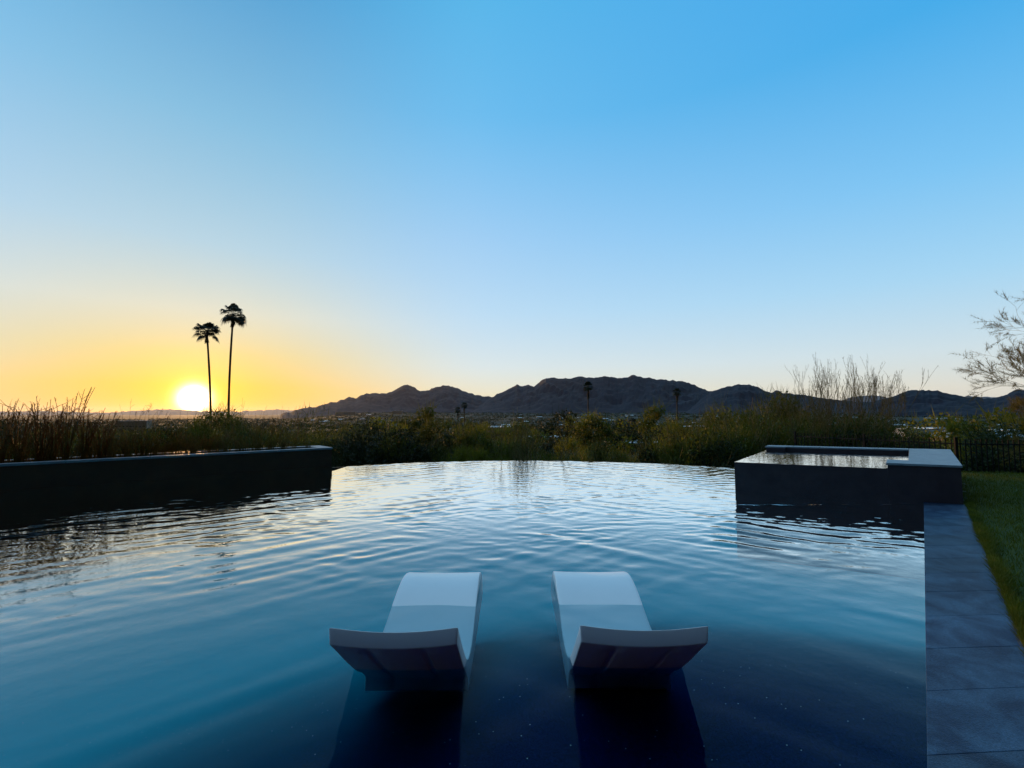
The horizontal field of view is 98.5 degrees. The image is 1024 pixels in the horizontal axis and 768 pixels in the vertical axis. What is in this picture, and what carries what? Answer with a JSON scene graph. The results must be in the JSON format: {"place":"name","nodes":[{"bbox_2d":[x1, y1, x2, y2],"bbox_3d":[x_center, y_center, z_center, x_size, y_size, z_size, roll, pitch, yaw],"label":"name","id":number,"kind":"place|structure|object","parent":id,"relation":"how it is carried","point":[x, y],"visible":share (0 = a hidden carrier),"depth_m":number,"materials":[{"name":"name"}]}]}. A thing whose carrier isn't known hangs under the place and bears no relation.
{"place":"outdoors","nodes":[
{"label":"outdoors","id":0,"kind":"place"},
{"bbox_2d":[0,409,293,414],"bbox_3d":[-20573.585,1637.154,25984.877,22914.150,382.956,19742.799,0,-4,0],"label":"hills","id":1,"kind":"structure","parent":0,"point":[184,412],"depth_m":25413.43,"materials":[{"name":"stone"}]},
{"bbox_2d":[280,385,490,418],"bbox_3d":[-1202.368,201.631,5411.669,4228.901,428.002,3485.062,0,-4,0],"label":"mountain range","id":2,"kind":"structure","parent":0,"point":[405,398],"depth_m":4800.51,"materials":[{"name":"stone"}]},
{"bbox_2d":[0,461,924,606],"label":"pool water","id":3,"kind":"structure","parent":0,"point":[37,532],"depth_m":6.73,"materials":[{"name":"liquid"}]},
{"bbox_2d":[0,502,926,767],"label":"pool floor","id":4,"kind":"structure","parent":0,"point":[796,666],"depth_m":4.21,"materials":[{"name":"liquid"}]},
{"bbox_2d":[329,572,482,690],"bbox_3d":[-0.611,1.653,3.280,0.660,0.675,2.109,0,-4,0],"label":"in pool lounger","id":5,"kind":"object","parent":4,"relation":"on","point":[425,640],"visible":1,"depth_m":2.81,"materials":[{"name":"white plastic"}]},
{"bbox_2d":[551,571,707,688],"bbox_3d":[0.697,1.654,3.300,0.660,0.675,2.109,0,-4,1],"label":"in pool lounger","id":6,"kind":"object","parent":4,"relation":"on","point":[609,638],"visible":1,"depth_m":2.83,"materials":[{"name":"white plastic"}]},
{"bbox_2d":[0,413,998,460],"bbox_3d":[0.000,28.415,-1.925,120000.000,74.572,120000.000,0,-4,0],"label":"ground","id":7,"kind":"structure","parent":0,"point":[155,417],"depth_m":2160.87,"materials":[{"name":"soil"}]},
{"bbox_2d":[0,408,70,450],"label":"desert bush","id":8,"kind":"object","parent":7,"relation":"on","point":[4,429],"visible":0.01,"depth_m":25.05,"materials":[{"name":"green plant"}]},
{"bbox_2d":[0,418,153,459],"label":"desert bush","id":9,"kind":"object","parent":7,"relation":"on","point":[53,441],"visible":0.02,"depth_m":23.62,"materials":[{"name":"green plant"}]},
{"bbox_2d":[27,418,147,453],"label":"desert bush","id":10,"kind":"object","parent":7,"relation":"on","point":[90,434],"visible":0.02,"depth_m":24.60,"materials":[{"name":"green plant"}]},
{"bbox_2d":[64,419,200,456],"bbox_3d":[-20.631,4.638,23.535,7.751,5.994,7.942,-2,-4,23],"label":"desert bush","id":11,"kind":"object","parent":7,"relation":"on","point":[143,439],"visible":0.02,"depth_m":24.33,"materials":[{"name":"green plant"}]},
{"bbox_2d":[114,420,151,430],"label":"square building","id":12,"kind":"structure","parent":7,"relation":"on","point":[140,424],"depth_m":669.83,"materials":[{"name":"beige paint"}]},
{"bbox_2d":[72,417,226,449],"bbox_3d":[-21.426,5.112,27.651,9.308,6.320,8.499,2,-4,-22],"label":"desert bush","id":13,"kind":"object","parent":7,"relation":"on","point":[168,431],"visible":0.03,"depth_m":25.76,"materials":[{"name":"green plant"}]},
{"bbox_2d":[0,445,332,573],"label":"raised planter","id":14,"kind":"object","parent":7,"relation":"on","point":[31,480],"visible":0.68,"depth_m":8.93,"materials":[{"name":"concrete"}]},
{"bbox_2d":[0,417,16,462],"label":"stem plant","id":15,"kind":"object","parent":14,"relation":"on","point":[5,461],"visible":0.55,"depth_m":7.93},
{"bbox_2d":[0,399,23,462],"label":"tufted stem plant","id":16,"kind":"object","parent":14,"relation":"on","point":[4,449],"visible":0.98,"depth_m":7.82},
{"bbox_2d":[3,401,44,462],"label":"stem plant","id":17,"kind":"object","parent":14,"relation":"on","point":[20,452],"visible":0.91,"depth_m":7.98,"materials":[{"name":"plant"}]},
{"bbox_2d":[0,404,52,462],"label":"tufted stem plant","id":18,"kind":"object","parent":14,"relation":"on","point":[18,424],"visible":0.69,"depth_m":8.14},
{"bbox_2d":[20,408,72,461],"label":"stem plant","id":19,"kind":"object","parent":14,"relation":"on","point":[47,456],"visible":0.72,"depth_m":8.23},
{"bbox_2d":[22,395,74,460],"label":"tufted stem plant","id":20,"kind":"object","parent":14,"relation":"on","point":[34,430],"visible":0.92,"depth_m":8.22,"materials":[{"name":"plant"}]},
{"bbox_2d":[40,406,72,460],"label":"tufted stem plant","id":21,"kind":"object","parent":14,"relation":"on","point":[50,426],"visible":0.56,"depth_m":8.48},
{"bbox_2d":[47,413,88,459],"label":"stem plant","id":22,"kind":"object","parent":14,"relation":"on","point":[67,454],"visible":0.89,"depth_m":8.31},
{"bbox_2d":[50,387,94,459],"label":"tufted stem plant","id":23,"kind":"object","parent":14,"relation":"on","point":[67,428],"visible":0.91,"depth_m":8.39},
{"bbox_2d":[68,408,104,458],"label":"tufted stem plant","id":24,"kind":"object","parent":14,"relation":"on","point":[88,431],"visible":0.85,"depth_m":8.66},
{"bbox_2d":[69,420,104,459],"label":"stem plant","id":25,"kind":"object","parent":14,"relation":"on","point":[90,454],"visible":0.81,"depth_m":8.60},
{"bbox_2d":[83,411,125,457],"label":"tufted stem plant","id":26,"kind":"object","parent":14,"relation":"on","point":[104,435],"visible":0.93,"depth_m":8.76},
{"bbox_2d":[93,414,128,457],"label":"stem plant","id":27,"kind":"object","parent":14,"relation":"on","point":[109,453],"visible":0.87,"depth_m":8.79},
{"bbox_2d":[105,399,155,457],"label":"stem plant","id":28,"kind":"object","parent":14,"relation":"on","point":[128,450],"visible":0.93,"depth_m":8.92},
{"bbox_2d":[123,406,170,456],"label":"stem plant","id":29,"kind":"object","parent":14,"relation":"on","point":[150,448],"visible":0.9,"depth_m":9.19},
{"bbox_2d":[149,422,172,455],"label":"stem plant","id":30,"kind":"object","parent":14,"relation":"on","point":[162,452],"visible":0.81,"depth_m":9.37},
{"bbox_2d":[163,411,198,454],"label":"stem plant","id":31,"kind":"object","parent":14,"relation":"on","point":[173,449],"visible":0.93,"depth_m":9.54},
{"bbox_2d":[177,416,209,453],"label":"stem plant","id":32,"kind":"object","parent":14,"relation":"on","point":[195,448],"visible":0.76,"depth_m":9.79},
{"bbox_2d":[199,413,223,452],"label":"stem plant","id":33,"kind":"object","parent":14,"relation":"on","point":[209,447],"visible":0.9,"depth_m":9.89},
{"bbox_2d":[207,415,242,452],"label":"stem plant","id":34,"kind":"object","parent":14,"relation":"on","point":[223,448],"visible":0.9,"depth_m":10.06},
{"bbox_2d":[230,431,253,451],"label":"stem plant","id":35,"kind":"object","parent":14,"relation":"on","point":[239,447],"visible":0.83,"depth_m":10.26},
{"bbox_2d":[248,427,265,450],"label":"stem plant","id":36,"kind":"object","parent":14,"relation":"on","point":[258,445],"visible":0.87,"depth_m":10.47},
{"bbox_2d":[263,431,277,449],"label":"stem plant","id":37,"kind":"object","parent":14,"relation":"on","point":[269,445],"visible":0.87,"depth_m":10.79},
{"bbox_2d":[101,405,276,453],"bbox_3d":[-17.859,4.379,25.646,8.889,6.939,8.463,0,-4,-6],"label":"desert bush","id":38,"kind":"object","parent":7,"relation":"on","point":[206,415],"visible":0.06,"depth_m":25.85,"materials":[{"name":"green plant"}]},
{"bbox_2d":[193,322,220,426],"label":"fan palm","id":39,"kind":"object","parent":7,"relation":"on","point":[207,332],"visible":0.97,"depth_m":80.28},
{"bbox_2d":[154,403,285,451],"bbox_3d":[-18.078,4.499,27.276,8.734,7.162,9.174,-1,-4,13],"label":"desert bush","id":40,"kind":"object","parent":7,"relation":"on","point":[197,430],"visible":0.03,"depth_m":26.75,"materials":[{"name":"green plant"}]},
{"bbox_2d":[219,303,247,426],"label":"fan palm","id":41,"kind":"object","parent":7,"relation":"on","point":[233,318],"visible":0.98,"depth_m":80.32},
{"bbox_2d":[213,400,315,448],"bbox_3d":[-12.082,3.554,21.362,4.425,5.874,4.492,0,-4,0],"label":"bare shrub","id":42,"kind":"object","parent":7,"relation":"on","point":[270,424],"visible":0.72,"depth_m":21.36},
{"bbox_2d":[204,414,334,448],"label":"desert bush","id":43,"kind":"object","parent":7,"relation":"on","point":[289,425],"visible":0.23,"depth_m":23.70,"materials":[{"name":"green plant"}]},
{"bbox_2d":[226,402,348,450],"bbox_3d":[-13.375,4.285,25.856,7.704,6.700,6.957,-1,-4,21],"label":"desert bush","id":44,"kind":"object","parent":7,"relation":"on","point":[321,416],"visible":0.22,"depth_m":25.60,"materials":[{"name":"green plant"}]},
{"bbox_2d":[272,419,375,456],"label":"bush","id":45,"kind":"object","parent":7,"relation":"on","point":[321,437],"visible":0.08,"depth_m":29.94,"materials":[{"name":"green plant"}]},
{"bbox_2d":[315,423,365,466],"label":"desert bush","id":46,"kind":"object","parent":7,"relation":"on","point":[336,453],"visible":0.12,"depth_m":23.20,"materials":[{"name":"green plant"}]},
{"bbox_2d":[332,411,431,466],"bbox_3d":[-6.400,3.861,20.830,5.683,5.452,6.459,1,-4,-19],"label":"desert bush","id":47,"kind":"object","parent":7,"relation":"on","point":[356,457],"visible":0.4,"depth_m":20.17,"materials":[{"name":"green plant"}]},
{"bbox_2d":[369,415,409,448],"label":"valley tree","id":48,"kind":"object","parent":7,"relation":"on","point":[381,424],"visible":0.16,"depth_m":61.12,"materials":[{"name":"green plant"}]},
{"bbox_2d":[351,418,446,460],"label":"desert bush","id":49,"kind":"object","parent":7,"relation":"on","point":[391,436],"visible":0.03,"depth_m":25.87,"materials":[{"name":"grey plant"}]},
{"bbox_2d":[389,409,415,439],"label":"valley tree","id":50,"kind":"object","parent":7,"relation":"on","point":[404,422],"visible":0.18,"depth_m":81.98,"materials":[{"name":"green plant"}]},
{"bbox_2d":[403,400,449,443],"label":"valley tree","id":51,"kind":"object","parent":7,"relation":"on","point":[415,423],"visible":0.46,"depth_m":83.93,"materials":[{"name":"green plant"}]},
{"bbox_2d":[364,409,492,464],"bbox_3d":[-3.950,3.921,21.622,6.428,5.474,6.120,0,-4,6],"label":"desert tree","id":52,"kind":"object","parent":7,"relation":"on","point":[429,434],"visible":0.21,"depth_m":21.68,"materials":[{"name":"green plant"}]},
{"bbox_2d":[433,416,461,437],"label":"valley tree","id":53,"kind":"object","parent":7,"relation":"on","point":[447,426],"visible":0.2,"depth_m":85.59,"materials":[{"name":"green plant"}]},
{"bbox_2d":[415,418,499,462],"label":"desert tree","id":54,"kind":"object","parent":7,"relation":"on","point":[448,435],"visible":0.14,"depth_m":24.47,"materials":[{"name":"green plant"}]},
{"bbox_2d":[440,414,492,447],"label":"valley tree","id":55,"kind":"object","parent":7,"relation":"on","point":[455,422],"visible":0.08,"depth_m":68.18,"materials":[{"name":"green plant"}]},
{"bbox_2d":[441,441,511,461],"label":"desert bush","id":56,"kind":"object","parent":7,"relation":"on","point":[461,456],"visible":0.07,"depth_m":18.90,"materials":[{"name":"green plant"}]},
{"bbox_2d":[472,423,502,444],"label":"valley tree","id":57,"kind":"object","parent":7,"relation":"on","point":[485,432],"visible":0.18,"depth_m":108.12,"materials":[{"name":"green plant"}]},
{"bbox_2d":[445,418,552,460],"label":"desert tree","id":58,"kind":"object","parent":7,"relation":"on","point":[504,449],"visible":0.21,"depth_m":22.49,"materials":[{"name":"green plant"}]},
{"bbox_2d":[0,412,1020,442],"bbox_3d":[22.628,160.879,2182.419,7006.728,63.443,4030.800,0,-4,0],"label":"trees","id":59,"kind":"object","parent":7,"relation":"on","point":[482,419],"visible":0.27,"depth_m":1345.31,"materials":[{"name":"green plant"}]},
{"bbox_2d":[502,416,545,452],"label":"valley tree","id":60,"kind":"object","parent":7,"relation":"on","point":[521,426],"visible":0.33,"depth_m":64.37,"materials":[{"name":"green plant"}]},
{"bbox_2d":[487,410,573,460],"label":"pale stemmed shrub","id":61,"kind":"object","parent":7,"relation":"on","point":[519,451],"visible":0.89,"depth_m":15.24,"materials":[{"name":"green plant"}]},
{"bbox_2d":[330,467,735,513],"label":"infinity edge wall","id":62,"kind":"structure","parent":7,"relation":"on","point":[335,468],"depth_m":13.48,"materials":[{"name":"tile"}]},
{"bbox_2d":[451,443,638,462],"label":"scrub","id":63,"kind":"object","parent":7,"relation":"on","point":[630,452],"visible":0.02,"depth_m":65.83,"materials":[{"name":"green plant"}]},
{"bbox_2d":[509,443,584,460],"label":"desert bush","id":64,"kind":"object","parent":7,"relation":"on","point":[550,459],"visible":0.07,"depth_m":20.45,"materials":[{"name":"green plant"}]},
{"bbox_2d":[536,433,567,458],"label":"valley tree","id":65,"kind":"object","parent":7,"relation":"on","point":[548,446],"visible":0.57,"depth_m":70.24,"materials":[{"name":"green plant"}]},
{"bbox_2d":[543,404,581,451],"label":"valley tree","id":66,"kind":"object","parent":7,"relation":"on","point":[549,426],"visible":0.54,"depth_m":81.23,"materials":[{"name":"green plant"}]},
{"bbox_2d":[551,432,594,461],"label":"desert bush","id":67,"kind":"object","parent":7,"relation":"on","point":[570,443],"visible":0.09,"depth_m":23.93,"materials":[{"name":"green plant"}]},
{"bbox_2d":[565,418,600,452],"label":"valley tree","id":68,"kind":"object","parent":7,"relation":"on","point":[586,431],"visible":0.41,"depth_m":65.45,"materials":[{"name":"green plant"}]},
{"bbox_2d":[583,381,592,413],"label":"fan palm","id":69,"kind":"object","parent":7,"relation":"on","point":[587,384],"visible":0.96,"depth_m":115.82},
{"bbox_2d":[570,409,615,453],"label":"valley tree","id":70,"kind":"object","parent":7,"relation":"on","point":[607,430],"visible":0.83,"depth_m":63.11,"materials":[{"name":"green plant"}]},
{"bbox_2d":[568,435,637,462],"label":"desert bush","id":71,"kind":"object","parent":7,"relation":"on","point":[599,454],"visible":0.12,"depth_m":19.01,"materials":[{"name":"green plant"}]},
{"bbox_2d":[570,434,638,462],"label":"pale stemmed shrub","id":72,"kind":"object","parent":7,"relation":"on","point":[590,450],"visible":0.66,"depth_m":17.00,"materials":[{"name":"green plant"}]},
{"bbox_2d":[572,406,642,454],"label":"valley tree","id":73,"kind":"object","parent":7,"relation":"on","point":[618,443],"visible":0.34,"depth_m":67.56,"materials":[{"name":"green plant"}]},
{"bbox_2d":[581,444,648,462],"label":"desert bush","id":74,"kind":"object","parent":7,"relation":"on","point":[625,455],"visible":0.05,"depth_m":22.31,"materials":[{"name":"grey plant"}]},
{"bbox_2d":[599,411,646,452],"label":"valley tree","id":75,"kind":"object","parent":7,"relation":"on","point":[628,431],"visible":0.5,"depth_m":73.31,"materials":[{"name":"green plant"}]},
{"bbox_2d":[633,422,671,452],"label":"valley tree","id":76,"kind":"object","parent":7,"relation":"on","point":[655,433],"visible":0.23,"depth_m":60.38,"materials":[{"name":"green plant"}]},
{"bbox_2d":[616,449,689,464],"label":"desert bush","id":77,"kind":"object","parent":7,"relation":"on","point":[669,461],"visible":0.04,"depth_m":18.19,"materials":[{"name":"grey plant"}]},
{"bbox_2d":[629,397,689,447],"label":"valley tree","id":78,"kind":"object","parent":7,"relation":"on","point":[652,415],"visible":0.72,"depth_m":76.50,"materials":[{"name":"green plant"}]},
{"bbox_2d":[635,419,730,465],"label":"desert bush","id":79,"kind":"object","parent":7,"relation":"on","point":[641,454],"visible":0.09,"depth_m":19.09,"materials":[{"name":"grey plant"}]},
{"bbox_2d":[637,410,754,466],"bbox_3d":[8.096,3.632,18.937,5.996,5.429,5.476,0,-4,1],"label":"desert bush","id":80,"kind":"object","parent":7,"relation":"on","point":[670,449],"visible":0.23,"depth_m":18.31,"materials":[{"name":"green plant"}]},
{"bbox_2d":[671,429,746,467],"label":"desert bush","id":81,"kind":"object","parent":7,"relation":"on","point":[732,458],"visible":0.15,"depth_m":16.97,"materials":[{"name":"green plant"}]},
{"bbox_2d":[659,401,819,462],"bbox_3d":[9.851,3.592,20.090,7.339,5.980,6.702,-2,-5,33],"label":"desert tree","id":82,"kind":"object","parent":7,"relation":"on","point":[749,444],"visible":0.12,"depth_m":19.13,"materials":[{"name":"green plant"}]},
{"bbox_2d":[706,383,802,450],"bbox_3d":[10.079,2.933,18.319,1.618,5.950,3.933,2,-4,-23],"label":"bare tree","id":83,"kind":"object","parent":7,"relation":"on","point":[763,422],"visible":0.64,"depth_m":17.99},
{"bbox_2d":[689,398,824,456],"bbox_3d":[12.053,3.697,21.991,7.974,6.497,7.281,0,-4,2],"label":"desert tree","id":84,"kind":"object","parent":7,"relation":"on","point":[764,428],"visible":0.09,"depth_m":20.54,"materials":[{"name":"green plant"}]},
{"bbox_2d":[715,382,804,454],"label":"bare tree","id":85,"kind":"object","parent":7,"relation":"on","point":[762,420],"visible":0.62,"depth_m":19.10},
{"bbox_2d":[727,386,841,452],"bbox_3d":[14.538,3.521,23.967,8.080,7.568,7.692,0,-4,-1],"label":"desert tree","id":86,"kind":"object","parent":7,"relation":"on","point":[778,398],"visible":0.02,"depth_m":23.45,"materials":[{"name":"green plant"}]},
{"bbox_2d":[732,397,907,447],"bbox_3d":[15.583,3.749,22.781,8.471,6.903,7.736,3,-5,-34],"label":"desert tree","id":87,"kind":"object","parent":7,"relation":"on","point":[817,431],"visible":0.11,"depth_m":21.21,"materials":[{"name":"green plant"}]},
{"bbox_2d":[771,354,900,446],"bbox_3d":[12.127,2.299,16.777,4.116,6.836,3.312,0,-4,0],"label":"bare tree","id":88,"kind":"object","parent":7,"relation":"on","point":[820,417],"visible":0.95,"depth_m":16.68,"materials":[{"name":"plant"}]},
{"bbox_2d":[734,445,962,579],"bbox_3d":[7.413,2.522,9.524,3.647,2.055,5.206,-3,-5,38],"label":"raised spa","id":89,"kind":"object","parent":7,"relation":"on","point":[911,475],"visible":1,"depth_m":8.05,"materials":[{"name":"paint"}]},
{"bbox_2d":[796,397,917,447],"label":"desert tree","id":90,"kind":"object","parent":7,"relation":"on","point":[906,432],"visible":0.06,"depth_m":22.32,"materials":[{"name":"green plant"}]},
{"bbox_2d":[808,356,939,447],"bbox_3d":[14.189,2.264,17.331,2.842,7.258,4.658,2,-4,-26],"label":"bare tree","id":91,"kind":"object","parent":7,"relation":"on","point":[859,402],"visible":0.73,"depth_m":17.71,"materials":[{"name":"plant"}]},
{"bbox_2d":[822,413,939,448],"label":"desert tree","id":92,"kind":"object","parent":7,"relation":"on","point":[850,433],"visible":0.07,"depth_m":20.10,"materials":[{"name":"green plant"}]},
{"bbox_2d":[909,426,956,448],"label":"valley tree","id":93,"kind":"object","parent":7,"relation":"on","point":[929,436],"visible":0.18,"depth_m":65.68,"materials":[{"name":"green plant"}]},
{"bbox_2d":[906,432,964,469],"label":"desert tree","id":94,"kind":"object","parent":7,"relation":"on","point":[931,447],"visible":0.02,"depth_m":21.88,"materials":[{"name":"green plant"}]},
{"bbox_2d":[897,403,992,454],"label":"valley tree","id":95,"kind":"object","parent":7,"relation":"on","point":[940,432],"visible":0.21,"depth_m":52.35,"materials":[{"name":"green plant"}]},
{"bbox_2d":[934,399,1020,453],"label":"valley tree","id":96,"kind":"object","parent":7,"relation":"on","point":[953,426],"visible":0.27,"depth_m":45.25,"materials":[{"name":"green plant"}]},
{"bbox_2d":[936,403,1023,468],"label":"desert tree","id":97,"kind":"object","parent":7,"relation":"on","point":[1016,423],"visible":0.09,"depth_m":24.60,"materials":[{"name":"green plant"}]},
{"bbox_2d":[948,438,1023,473],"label":"desert bush","id":98,"kind":"object","parent":7,"relation":"on","point":[974,457],"visible":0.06,"depth_m":19.11,"materials":[{"name":"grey plant"}]},
{"bbox_2d":[951,411,1023,472],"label":"desert bush","id":99,"kind":"object","parent":7,"relation":"on","point":[990,436],"visible":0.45,"depth_m":18.81,"materials":[{"name":"green plant"}]},
{"bbox_2d":[952,290,1023,470],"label":"mesquite tree","id":100,"kind":"object","parent":7,"relation":"on","point":[1020,369],"visible":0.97,"depth_m":15.53,"materials":[{"name":"plant"}]},
{"bbox_2d":[0,0,1023,412],"label":"sky","id":101,"kind":"structure","parent":0,"point":[484,198],"materials":[{"name":"blue"}]},
{"bbox_2d":[472,375,710,413],"bbox_3d":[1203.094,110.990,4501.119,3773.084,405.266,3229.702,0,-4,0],"label":"mountain range","id":102,"kind":"structure","parent":0,"point":[632,393],"depth_m":3824.08,"materials":[{"name":"stone"}]},
{"bbox_2d":[686,384,856,413],"bbox_3d":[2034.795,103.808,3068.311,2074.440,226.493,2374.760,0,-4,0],"label":"mountain range","id":103,"kind":"structure","parent":0,"point":[735,395],"depth_m":2890.82,"materials":[{"name":"stone"}]},
{"bbox_2d":[846,395,995,401],"bbox_3d":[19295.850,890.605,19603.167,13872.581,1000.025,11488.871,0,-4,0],"label":"hills","id":104,"kind":"structure","parent":0,"point":[878,397],"depth_m":21347.34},
{"bbox_2d":[844,389,1023,417],"bbox_3d":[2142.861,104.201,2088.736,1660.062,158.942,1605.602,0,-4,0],"label":"hills","id":105,"kind":"structure","parent":0,"point":[936,400],"depth_m":1857.42,"materials":[{"name":"stone"}]},
{"bbox_2d":[961,470,1023,661],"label":"lawn","id":106,"kind":"structure","parent":0,"point":[1011,544],"depth_m":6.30,"materials":[{"name":"plant"}]},
{"bbox_2d":[794,431,1023,472],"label":"iron fence","id":107,"kind":"object","parent":106,"relation":"on","point":[955,443],"visible":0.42,"depth_m":11.51,"materials":[{"name":"metal"}]},
{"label":"pool deck","id":108,"kind":"structure","parent":0,"visible":0},
{"bbox_2d":[924,502,1023,767],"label":"pool coping","id":109,"kind":"object","parent":108,"relation":"on","point":[975,687],"visible":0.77,"depth_m":2.68,"materials":[{"name":"grey stone"}]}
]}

